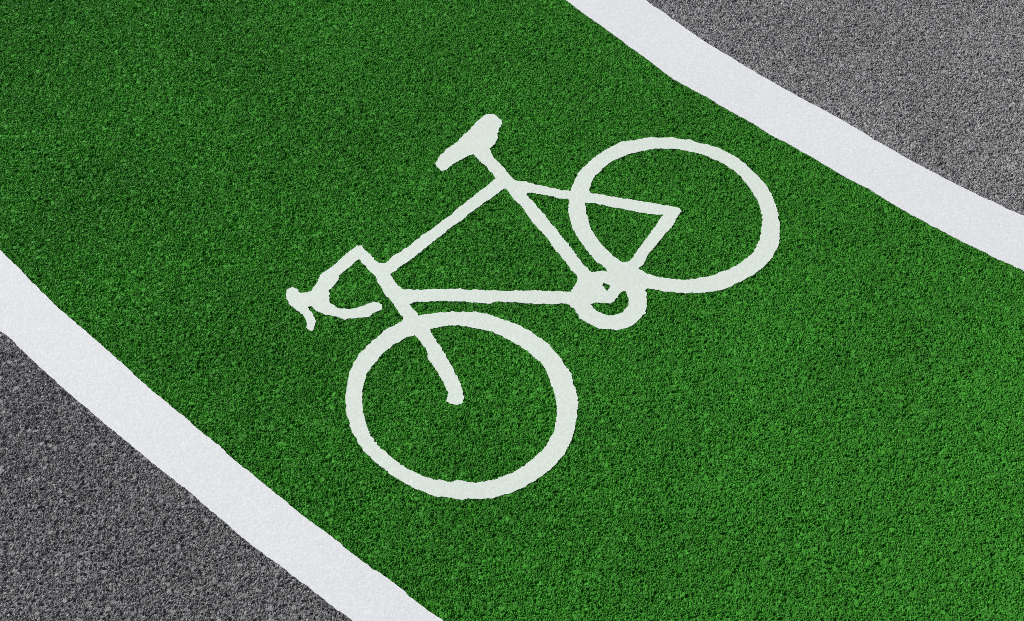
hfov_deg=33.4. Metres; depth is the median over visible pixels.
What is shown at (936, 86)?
road
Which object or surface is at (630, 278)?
bicycle symbol
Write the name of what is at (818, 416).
cycle lane
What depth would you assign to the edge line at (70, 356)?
4.29 m
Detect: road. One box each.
[0,331,351,620]
[647,0,1023,214]
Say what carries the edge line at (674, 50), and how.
on the cycle lane
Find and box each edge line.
[0,250,442,620]
[566,0,1023,270]
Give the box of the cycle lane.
[0,0,1023,620]
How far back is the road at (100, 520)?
4.15 m
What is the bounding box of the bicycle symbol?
[286,114,779,499]

